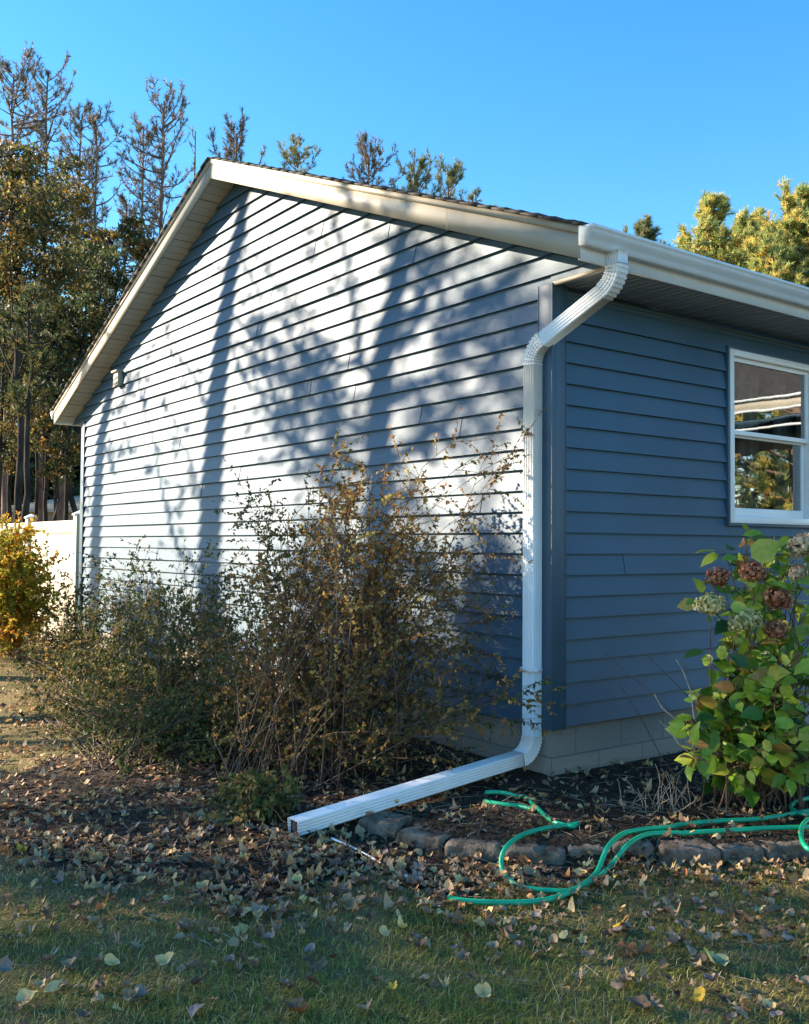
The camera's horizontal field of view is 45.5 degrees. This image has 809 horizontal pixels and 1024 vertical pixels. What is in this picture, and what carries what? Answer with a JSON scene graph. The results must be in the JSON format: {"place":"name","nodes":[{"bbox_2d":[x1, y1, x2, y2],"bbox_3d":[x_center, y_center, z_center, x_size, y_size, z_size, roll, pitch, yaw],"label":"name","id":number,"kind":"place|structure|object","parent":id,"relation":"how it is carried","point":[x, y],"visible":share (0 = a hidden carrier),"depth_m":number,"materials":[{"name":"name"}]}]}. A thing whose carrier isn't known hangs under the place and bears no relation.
{"place":"outdoors","nodes":[
{"label":"outdoors","id":0,"kind":"place"},
{"bbox_2d":[0,636,808,1023],"bbox_3d":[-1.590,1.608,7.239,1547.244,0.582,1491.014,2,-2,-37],"label":"ground","id":1,"kind":"structure","parent":0,"point":[140,920],"depth_m":3.94,"materials":[{"name":"soil"}]},
{"bbox_2d":[1,288,30,522],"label":"pine tree","id":2,"kind":"object","parent":1,"relation":"on","point":[9,503],"visible":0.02,"depth_m":27.71,"materials":[{"name":"brown plant"}]},
{"bbox_2d":[0,267,41,520],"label":"pine tree","id":3,"kind":"object","parent":1,"relation":"on","point":[10,358],"visible":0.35,"depth_m":23.81,"materials":[{"name":"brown plant"}]},
{"bbox_2d":[16,988,37,1006],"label":"fallen leaf","id":4,"kind":"object","parent":1,"relation":"on","point":[22,994],"visible":1,"depth_m":3.12,"materials":[{"name":"plant"}]},
{"bbox_2d":[0,279,72,522],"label":"pine tree","id":5,"kind":"object","parent":1,"relation":"on","point":[41,361],"visible":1,"depth_m":18.86,"materials":[{"name":"green plant"}]},
{"bbox_2d":[0,511,73,658],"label":"shrub","id":6,"kind":"object","parent":1,"relation":"on","point":[20,581],"visible":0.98,"depth_m":10.81,"materials":[{"name":"plant"}]},
{"bbox_2d":[0,510,79,639],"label":"fence","id":7,"kind":"object","parent":1,"relation":"on","point":[63,539],"visible":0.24,"depth_m":13.09,"materials":[{"name":"beige plastic"}]},
{"bbox_2d":[0,385,80,520],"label":"oak tree","id":8,"kind":"object","parent":1,"relation":"on","point":[55,461],"visible":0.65,"depth_m":23.91,"materials":[{"name":"green plant"}]},
{"bbox_2d":[0,40,84,523],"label":"pine tree","id":9,"kind":"object","parent":1,"relation":"on","point":[4,65],"visible":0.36,"depth_m":29.82,"materials":[{"name":"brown plant"}]},
{"bbox_2d":[9,379,80,504],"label":"distant wood","id":10,"kind":"object","parent":1,"relation":"on","point":[76,484],"visible":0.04,"depth_m":44.81,"materials":[{"name":"brown plant"}]},
{"bbox_2d":[12,495,79,522],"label":"outbuilding","id":11,"kind":"structure","parent":1,"relation":"on","point":[50,506],"depth_m":39.97,"materials":[{"name":"grey"}]},
{"bbox_2d":[33,947,58,962],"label":"fallen leaf","id":12,"kind":"object","parent":1,"relation":"on","point":[49,957],"visible":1,"depth_m":3.40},
{"bbox_2d":[21,285,74,521],"bbox_3d":[-11.324,-2.481,29.638,2.103,9.578,2.455,0,-2,1],"label":"pine tree","id":13,"kind":"object","parent":1,"relation":"on","point":[36,488],"visible":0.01,"depth_m":29.77,"materials":[{"name":"brown plant"}]},
{"bbox_2d":[0,39,99,521],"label":"pine tree","id":14,"kind":"object","parent":1,"relation":"on","point":[40,131],"visible":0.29,"depth_m":30.72,"materials":[{"name":"brown plant"}]},
{"bbox_2d":[0,136,100,522],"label":"oak tree","id":15,"kind":"object","parent":1,"relation":"on","point":[30,205],"visible":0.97,"depth_m":21.91,"materials":[{"name":"green plant"}]},
{"bbox_2d":[43,980,68,991],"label":"fallen leaf","id":16,"kind":"object","parent":1,"relation":"on","point":[52,986],"visible":1,"depth_m":3.20,"materials":[{"name":"plant"}]},
{"bbox_2d":[30,288,86,521],"bbox_3d":[-9.971,-2.118,27.069,2.270,8.734,1.992,2,-2,-37],"label":"pine tree","id":17,"kind":"object","parent":1,"relation":"on","point":[45,499],"depth_m":26.76,"materials":[{"name":"brown plant"}]},
{"bbox_2d":[53,870,63,888],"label":"fallen leaf","id":18,"kind":"object","parent":1,"relation":"on","point":[59,876],"visible":1,"depth_m":4.14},
{"bbox_2d":[34,295,89,520],"bbox_3d":[-8.778,-1.677,24.780,2.195,7.761,1.676,2,-2,-37],"label":"pine tree","id":19,"kind":"object","parent":1,"relation":"on","point":[68,347],"visible":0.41,"depth_m":24.77,"materials":[{"name":"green plant"}]},
{"bbox_2d":[0,565,126,689],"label":"shrub","id":20,"kind":"object","parent":1,"relation":"on","point":[71,620],"visible":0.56,"depth_m":10.40,"materials":[{"name":"green plant"}]},
{"bbox_2d":[0,238,140,519],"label":"oak tree","id":21,"kind":"object","parent":1,"relation":"on","point":[108,278],"visible":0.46,"depth_m":24.82,"materials":[{"name":"green plant"}]},
{"bbox_2d":[48,98,116,520],"bbox_3d":[-10.530,-5.477,30.699,2.234,15.660,2.124,0,-2,8],"label":"pine tree","id":22,"kind":"object","parent":1,"relation":"on","point":[60,517],"visible":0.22,"depth_m":30.77,"materials":[{"name":"brown plant"}]},
{"bbox_2d":[77,1008,95,1021],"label":"fallen leaf","id":23,"kind":"object","parent":1,"relation":"on","point":[82,1013],"visible":1,"depth_m":3.00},
{"bbox_2d":[46,240,129,385],"bbox_3d":[-8.016,-2.633,25.974,2.377,9.736,2.915,0,-2,17],"label":"pine tree","id":24,"kind":"object","parent":1,"relation":"on","point":[114,253],"visible":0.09,"depth_m":25.75,"materials":[{"name":"green plant"}]},
{"bbox_2d":[59,101,128,359],"bbox_3d":[-9.382,-5.113,28.825,2.256,14.836,2.253,2,-2,-37],"label":"pine tree","id":25,"kind":"object","parent":1,"relation":"on","point":[92,122],"visible":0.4,"depth_m":28.87,"materials":[{"name":"brown plant"}]},
{"bbox_2d":[49,154,154,331],"bbox_3d":[-8.503,-3.841,26.915,2.834,12.209,2.674,2,-2,-37],"label":"oak tree","id":26,"kind":"object","parent":1,"relation":"on","point":[137,241],"visible":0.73,"depth_m":26.87,"materials":[{"name":"green plant"}]},
{"bbox_2d":[99,953,119,964],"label":"fallen leaf","id":27,"kind":"object","parent":1,"relation":"on","point":[110,959],"visible":1,"depth_m":3.37,"materials":[{"name":"plant"}]},
{"bbox_2d":[89,189,153,303],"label":"pine tree","id":28,"kind":"object","parent":1,"relation":"on","point":[122,200],"visible":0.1,"depth_m":27.96,"materials":[{"name":"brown plant"}]},
{"bbox_2d":[46,534,200,713],"bbox_3d":[-2.616,1.007,8.891,1.474,1.621,2.028,2,-2,-37],"label":"shrub","id":29,"kind":"object","parent":1,"relation":"on","point":[110,675],"visible":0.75,"depth_m":9.00,"materials":[{"name":"green plant"}]},
{"bbox_2d":[114,987,138,1000],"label":"fallen leaf","id":30,"kind":"object","parent":1,"relation":"on","point":[125,996],"visible":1,"depth_m":3.12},
{"bbox_2d":[132,983,146,997],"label":"fallen leaf","id":31,"kind":"object","parent":1,"relation":"on","point":[142,991],"visible":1,"depth_m":3.14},
{"bbox_2d":[108,111,171,297],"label":"pine tree","id":32,"kind":"object","parent":1,"relation":"on","point":[138,128],"visible":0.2,"depth_m":31.86,"materials":[{"name":"brown plant"}]},
{"bbox_2d":[16,641,275,786],"bbox_3d":[-2.152,1.434,7.242,1.409,0.874,4.371,2,-2,-37],"label":"shrub","id":33,"kind":"object","parent":1,"relation":"on","point":[145,729],"visible":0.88,"depth_m":6.28,"materials":[{"name":"green plant"}]},
{"bbox_2d":[103,74,197,264],"bbox_3d":[-7.864,-5.560,29.928,2.990,15.824,2.772,0,-2,10],"label":"pine tree","id":34,"kind":"object","parent":1,"relation":"on","point":[162,174],"visible":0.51,"depth_m":29.81,"materials":[{"name":"brown plant"}]},
{"bbox_2d":[146,952,173,964],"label":"fallen leaf","id":35,"kind":"object","parent":1,"relation":"on","point":[162,959],"visible":1,"depth_m":3.36,"materials":[{"name":"plant"}]},
{"bbox_2d":[71,539,277,739],"bbox_3d":[-1.889,1.030,7.717,1.474,1.646,2.441,1,-2,-20],"label":"shrub","id":36,"kind":"object","parent":1,"relation":"on","point":[176,668],"visible":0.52,"depth_m":7.46,"materials":[{"name":"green plant"}]},
{"bbox_2d":[176,919,193,930],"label":"fallen leaf","id":37,"kind":"object","parent":1,"relation":"on","point":[185,927],"visible":1,"depth_m":3.63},
{"bbox_2d":[184,126,195,189],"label":"pine tree","id":38,"kind":"object","parent":1,"relation":"on","point":[191,145],"visible":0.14,"depth_m":31.96,"materials":[{"name":"brown plant"}]},
{"bbox_2d":[189,996,206,1018],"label":"fallen leaf","id":39,"kind":"object","parent":1,"relation":"on","point":[194,1008],"visible":1,"depth_m":3.03,"materials":[{"name":"plant"}]},
{"bbox_2d":[207,105,266,164],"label":"pine tree","id":40,"kind":"object","parent":1,"relation":"on","point":[231,150],"visible":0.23,"depth_m":29.95,"materials":[{"name":"brown plant"}]},
{"bbox_2d":[191,764,309,826],"bbox_3d":[-0.791,1.483,5.088,0.630,0.423,1.278,0,-2,9],"label":"shrub","id":41,"kind":"object","parent":1,"relation":"on","point":[255,792],"visible":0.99,"depth_m":4.98,"materials":[{"name":"green plant"}]},
{"bbox_2d":[254,903,268,914],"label":"fallen leaf","id":42,"kind":"object","parent":1,"relation":"on","point":[264,908],"visible":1,"depth_m":3.79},
{"bbox_2d":[262,930,274,939],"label":"fallen leaf","id":43,"kind":"object","parent":1,"relation":"on","point":[267,935],"visible":1,"depth_m":3.55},
{"bbox_2d":[275,998,302,1008],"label":"fallen leaf","id":44,"kind":"object","parent":1,"relation":"on","point":[298,1001],"visible":0.97,"depth_m":3.04,"materials":[{"name":"plant"}]},
{"bbox_2d":[276,131,322,171],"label":"pine tree","id":45,"kind":"object","parent":1,"relation":"on","point":[286,155],"visible":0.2,"depth_m":30.79,"materials":[{"name":"green plant"}]},
{"bbox_2d":[289,1002,309,1018],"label":"fallen leaf","id":46,"kind":"object","parent":1,"relation":"on","point":[303,1007],"visible":1,"depth_m":2.99,"materials":[{"name":"plant"}]},
{"bbox_2d":[343,893,356,909],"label":"fallen leaf","id":47,"kind":"object","parent":1,"relation":"on","point":[349,903],"visible":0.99,"depth_m":3.83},
{"bbox_2d":[150,406,570,793],"bbox_3d":[-0.584,0.534,5.989,1.580,2.372,3.240,4,-4,-60],"label":"shrub","id":48,"kind":"object","parent":1,"relation":"on","point":[313,731],"visible":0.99,"depth_m":5.82,"materials":[{"name":"brown plant"}]},
{"bbox_2d":[352,997,372,1014],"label":"fallen leaf","id":49,"kind":"object","parent":1,"relation":"on","point":[364,1007],"visible":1,"depth_m":3.02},
{"bbox_2d":[341,129,406,189],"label":"pine tree","id":50,"kind":"object","parent":1,"relation":"on","point":[362,141],"visible":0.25,"depth_m":29.68,"materials":[{"name":"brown plant"}]},
{"bbox_2d":[379,925,389,935],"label":"fallen leaf","id":51,"kind":"object","parent":1,"relation":"on","point":[383,930],"visible":1,"depth_m":3.59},
{"bbox_2d":[357,810,413,838],"bbox_3d":[-0.094,1.591,4.849,0.232,0.123,0.200,-1,-2,33],"label":"edging stone","id":52,"kind":"object","parent":1,"relation":"on","point":[392,824],"visible":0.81,"depth_m":4.80,"materials":[{"name":"concrete"}]},
{"bbox_2d":[0,677,807,1023],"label":"twig litter","id":53,"kind":"object","parent":1,"relation":"on","point":[398,857],"visible":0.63,"depth_m":4.60,"materials":[{"name":"wood"}]},
{"bbox_2d":[0,654,808,900],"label":"mulch","id":54,"kind":"object","parent":1,"relation":"on","point":[354,845],"visible":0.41,"depth_m":4.89,"materials":[{"name":"brown plant"}]},
{"bbox_2d":[331,837,416,883],"bbox_3d":[-0.140,1.559,4.338,0.034,0.050,0.629,2,-3,-39],"label":"plastic rod","id":55,"kind":"object","parent":54,"relation":"on","point":[354,848],"visible":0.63,"depth_m":4.43,"materials":[{"name":"white plastic"}]},
{"bbox_2d":[412,861,423,872],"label":"fallen leaf","id":56,"kind":"object","parent":54,"relation":"on","point":[419,866],"visible":0.88,"depth_m":4.25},
{"bbox_2d":[0,638,808,1023],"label":"leaf litter","id":57,"kind":"object","parent":1,"relation":"on","point":[292,880],"visible":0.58,"depth_m":4.26,"materials":[{"name":"plant"}]},
{"bbox_2d":[406,874,416,884],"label":"fallen leaf","id":58,"kind":"object","parent":1,"relation":"on","point":[410,879],"visible":1,"depth_m":4.04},
{"bbox_2d":[391,147,452,196],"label":"pine tree","id":59,"kind":"object","parent":1,"relation":"on","point":[414,184],"visible":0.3,"depth_m":29.72,"materials":[{"name":"green plant"}]},
{"bbox_2d":[396,823,449,853],"bbox_3d":[0.111,1.603,4.694,0.252,0.117,0.198,-1,-2,33],"label":"edging stone","id":60,"kind":"object","parent":1,"relation":"on","point":[425,838],"visible":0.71,"depth_m":4.64,"materials":[{"name":"concrete"}]},
{"bbox_2d":[50,157,808,835],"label":"house","id":61,"kind":"structure","parent":1,"relation":"on","point":[264,327],"depth_m":6.59,"materials":[{"name":"blue plastic"}]},
{"bbox_2d":[724,345,808,527],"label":"window","id":62,"kind":"structure","parent":61,"relation":"in","point":[766,411],"depth_m":7.22,"materials":[{"name":"plastic"}]},
{"bbox_2d":[440,878,453,891],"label":"fallen leaf","id":63,"kind":"object","parent":1,"relation":"on","point":[448,884],"visible":0.81,"depth_m":4.00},
{"bbox_2d":[426,154,473,201],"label":"pine tree","id":64,"kind":"object","parent":1,"relation":"on","point":[452,175],"visible":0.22,"depth_m":30.72,"materials":[{"name":"green plant"}]},
{"bbox_2d":[444,838,500,860],"bbox_3d":[0.334,1.609,4.574,0.262,0.116,0.199,0,-2,14],"label":"edging stone","id":65,"kind":"object","parent":1,"relation":"on","point":[460,848],"visible":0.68,"depth_m":4.51,"materials":[{"name":"concrete"}]},
{"bbox_2d":[469,187,481,203],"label":"pine tree","id":66,"kind":"object","parent":1,"relation":"on","point":[475,192],"visible":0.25,"depth_m":30.98,"materials":[{"name":"green plant"}]},
{"bbox_2d":[474,975,490,997],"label":"fallen leaf","id":67,"kind":"object","parent":1,"relation":"on","point":[484,988],"visible":1,"depth_m":3.13,"materials":[{"name":"plant"}]},
{"bbox_2d":[496,927,519,939],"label":"fallen leaf","id":68,"kind":"object","parent":1,"relation":"on","point":[509,935],"visible":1,"depth_m":3.56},
{"bbox_2d":[523,864,535,873],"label":"fallen leaf","id":69,"kind":"object","parent":1,"relation":"on","point":[528,869],"visible":1,"depth_m":4.30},
{"bbox_2d":[505,843,565,864],"bbox_3d":[0.612,1.608,4.516,0.282,0.114,0.196,0,-2,11],"label":"edging stone","id":70,"kind":"object","parent":1,"relation":"on","point":[535,853],"visible":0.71,"depth_m":4.45,"materials":[{"name":"concrete"}]},
{"bbox_2d":[549,933,557,944],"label":"fallen leaf","id":71,"kind":"object","parent":1,"relation":"on","point":[553,938],"visible":1,"depth_m":3.54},
{"bbox_2d":[568,843,609,856],"bbox_3d":[0.854,1.606,4.533,0.192,0.118,0.209,0,-2,-1],"label":"edging stone","id":72,"kind":"object","parent":1,"relation":"on","point":[597,849],"visible":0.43,"depth_m":4.47,"materials":[{"name":"concrete"}]},
{"bbox_2d":[420,790,808,905],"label":"garden hose","id":73,"kind":"object","parent":1,"relation":"on","point":[801,828],"visible":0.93,"depth_m":4.57,"materials":[{"name":"green rubber"}]},
{"bbox_2d":[613,939,636,957],"bbox_3d":[0.807,1.599,3.531,0.087,0.034,0.101,-1,-2,26],"label":"fallen leaf","id":74,"kind":"object","parent":1,"relation":"on","point":[627,949],"visible":1,"depth_m":3.54,"materials":[{"name":"plant"}]},
{"bbox_2d":[612,837,654,856],"bbox_3d":[1.060,1.597,4.542,0.192,0.134,0.198,0,-2,-1],"label":"edging stone","id":75,"kind":"object","parent":1,"relation":"on","point":[637,847],"visible":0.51,"depth_m":4.46,"materials":[{"name":"concrete"}]},
{"bbox_2d":[625,994,655,1007],"bbox_3d":[0.757,1.554,3.071,0.107,0.033,0.071,2,-2,-36],"label":"fallen leaf","id":76,"kind":"object","parent":1,"relation":"on","point":[638,1000],"visible":1,"depth_m":3.08,"materials":[{"name":"plant"}]},
{"bbox_2d":[622,214,670,245],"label":"pine tree","id":77,"kind":"object","parent":1,"relation":"on","point":[643,228],"visible":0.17,"depth_m":26.80,"materials":[{"name":"green plant"}]},
{"bbox_2d":[644,995,667,1011],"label":"fallen leaf","id":78,"kind":"object","parent":1,"relation":"on","point":[657,1006],"visible":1,"depth_m":3.08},
{"bbox_2d":[617,764,713,821],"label":"dry stems","id":79,"kind":"object","parent":1,"relation":"on","point":[671,797],"visible":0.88,"depth_m":5.02,"materials":[{"name":"plant"}]},
{"bbox_2d":[665,934,680,943],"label":"fallen leaf","id":80,"kind":"object","parent":1,"relation":"on","point":[673,939],"visible":1,"depth_m":3.56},
{"bbox_2d":[676,223,695,252],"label":"pine tree","id":81,"kind":"object","parent":1,"relation":"on","point":[683,233],"visible":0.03,"depth_m":24.89,"materials":[{"name":"yellow plant"}]},
{"bbox_2d":[656,836,721,867],"bbox_3d":[1.306,1.601,4.479,0.272,0.134,0.208,0,-2,-1],"label":"edging stone","id":82,"kind":"object","parent":1,"relation":"on","point":[668,850],"visible":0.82,"depth_m":4.41,"materials":[{"name":"concrete"}]},
{"bbox_2d":[689,986,709,1001],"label":"fallen leaf","id":83,"kind":"object","parent":1,"relation":"on","point":[698,994],"visible":1,"depth_m":3.13,"materials":[{"name":"plant"}]},
{"bbox_2d":[607,523,808,816],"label":"hydrangea","id":84,"kind":"object","parent":1,"relation":"on","point":[757,740],"visible":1,"depth_m":4.93,"materials":[{"name":"green plant"}]},
{"bbox_2d":[671,188,749,268],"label":"pine tree","id":85,"kind":"object","parent":1,"relation":"on","point":[709,204],"visible":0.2,"depth_m":24.76,"materials":[{"name":"green plant"}]},
{"bbox_2d":[704,930,721,940],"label":"fallen leaf","id":86,"kind":"object","parent":1,"relation":"on","point":[709,936],"visible":1,"depth_m":3.62,"materials":[{"name":"plant"}]},
{"bbox_2d":[702,971,727,983],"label":"fallen leaf","id":87,"kind":"object","parent":1,"relation":"on","point":[712,977],"visible":1,"depth_m":3.27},
{"bbox_2d":[679,217,752,267],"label":"larch tree","id":88,"kind":"object","parent":1,"relation":"on","point":[707,230],"visible":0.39,"depth_m":23.95,"materials":[{"name":"yellow plant"}]},
{"bbox_2d":[705,948,742,968],"bbox_3d":[1.120,1.566,3.399,0.114,0.067,0.079,1,-2,-16],"label":"fallen leaf","id":89,"kind":"object","parent":1,"relation":"on","point":[718,957],"visible":1,"depth_m":3.41,"materials":[{"name":"plant"}]},
{"bbox_2d":[728,1000,748,1019],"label":"fallen leaf","id":90,"kind":"object","parent":1,"relation":"on","point":[739,1010],"visible":1,"depth_m":3.06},
{"bbox_2d":[727,1002,749,1013],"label":"fallen leaf","id":91,"kind":"object","parent":1,"relation":"on","point":[744,1006],"visible":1,"depth_m":3.08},
{"bbox_2d":[715,841,763,862],"bbox_3d":[1.552,1.610,4.537,0.212,0.123,0.198,1,-2,-9],"label":"edging stone","id":92,"kind":"object","parent":1,"relation":"on","point":[739,850],"visible":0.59,"depth_m":4.47,"materials":[{"name":"concrete"}]},
{"bbox_2d":[725,203,769,258],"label":"pine tree","id":93,"kind":"object","parent":1,"relation":"on","point":[740,221],"visible":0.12,"depth_m":25.73,"materials":[{"name":"green plant"}]},
{"bbox_2d":[755,928,773,937],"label":"fallen leaf","id":94,"kind":"object","parent":1,"relation":"on","point":[765,933],"visible":1,"depth_m":3.66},
{"bbox_2d":[762,996,775,1009],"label":"fallen leaf","id":95,"kind":"object","parent":1,"relation":"on","point":[771,1005],"visible":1,"depth_m":3.10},
{"bbox_2d":[736,227,808,333],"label":"pine tree","id":96,"kind":"object","parent":1,"relation":"on","point":[762,254],"visible":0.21,"depth_m":22.72,"materials":[{"name":"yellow plant"}]},
{"bbox_2d":[737,176,808,286],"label":"pine tree","id":97,"kind":"object","parent":1,"relation":"on","point":[796,204],"visible":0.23,"depth_m":23.65,"materials":[{"name":"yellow plant"}]},
{"bbox_2d":[769,1010,782,1016],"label":"fallen leaf","id":98,"kind":"object","parent":1,"relation":"on","point":[778,1013],"visible":1,"depth_m":3.04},
{"bbox_2d":[770,901,785,914],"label":"fallen leaf","id":99,"kind":"object","parent":1,"relation":"on","point":[775,908],"visible":1,"depth_m":3.88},
{"bbox_2d":[752,213,808,286],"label":"larch tree","id":100,"kind":"object","parent":1,"relation":"on","point":[787,239],"visible":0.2,"depth_m":23.36,"materials":[{"name":"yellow plant"}]},
{"bbox_2d":[761,839,808,860],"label":"edging stone","id":101,"kind":"object","parent":1,"relation":"on","point":[773,850],"visible":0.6,"depth_m":4.51,"materials":[{"name":"concrete"}]},
{"bbox_2d":[790,975,808,985],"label":"fallen leaf","id":102,"kind":"object","parent":1,"relation":"on","point":[803,980],"visible":1,"depth_m":3.26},
{"bbox_2d":[799,236,808,286],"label":"pine tree","id":103,"kind":"object","parent":1,"relation":"on","point":[806,273],"visible":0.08,"depth_m":22.98,"materials":[{"name":"green plant"}]},
{"bbox_2d":[0,644,808,1023],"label":"grass","id":104,"kind":"structure","parent":0,"point":[464,964],"depth_m":3.34,"materials":[{"name":"plant"}]},
{"bbox_2d":[0,955,11,976],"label":"fallen leaf","id":105,"kind":"object","parent":104,"relation":"on","point":[5,964],"visible":1,"depth_m":3.35,"materials":[{"name":"plant"}]},
{"bbox_2d":[128,989,140,1001],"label":"fallen leaf","id":106,"kind":"object","parent":104,"relation":"on","point":[130,992],"visible":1,"depth_m":3.11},
{"bbox_2d":[307,957,332,971],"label":"fallen leaf","id":107,"kind":"object","parent":104,"relation":"on","point":[316,966],"visible":1,"depth_m":3.31,"materials":[{"name":"plant"}]},
{"bbox_2d":[0,0,808,389],"label":"sky","id":108,"kind":"structure","parent":0,"point":[612,114],"materials":[{"name":"blue"}]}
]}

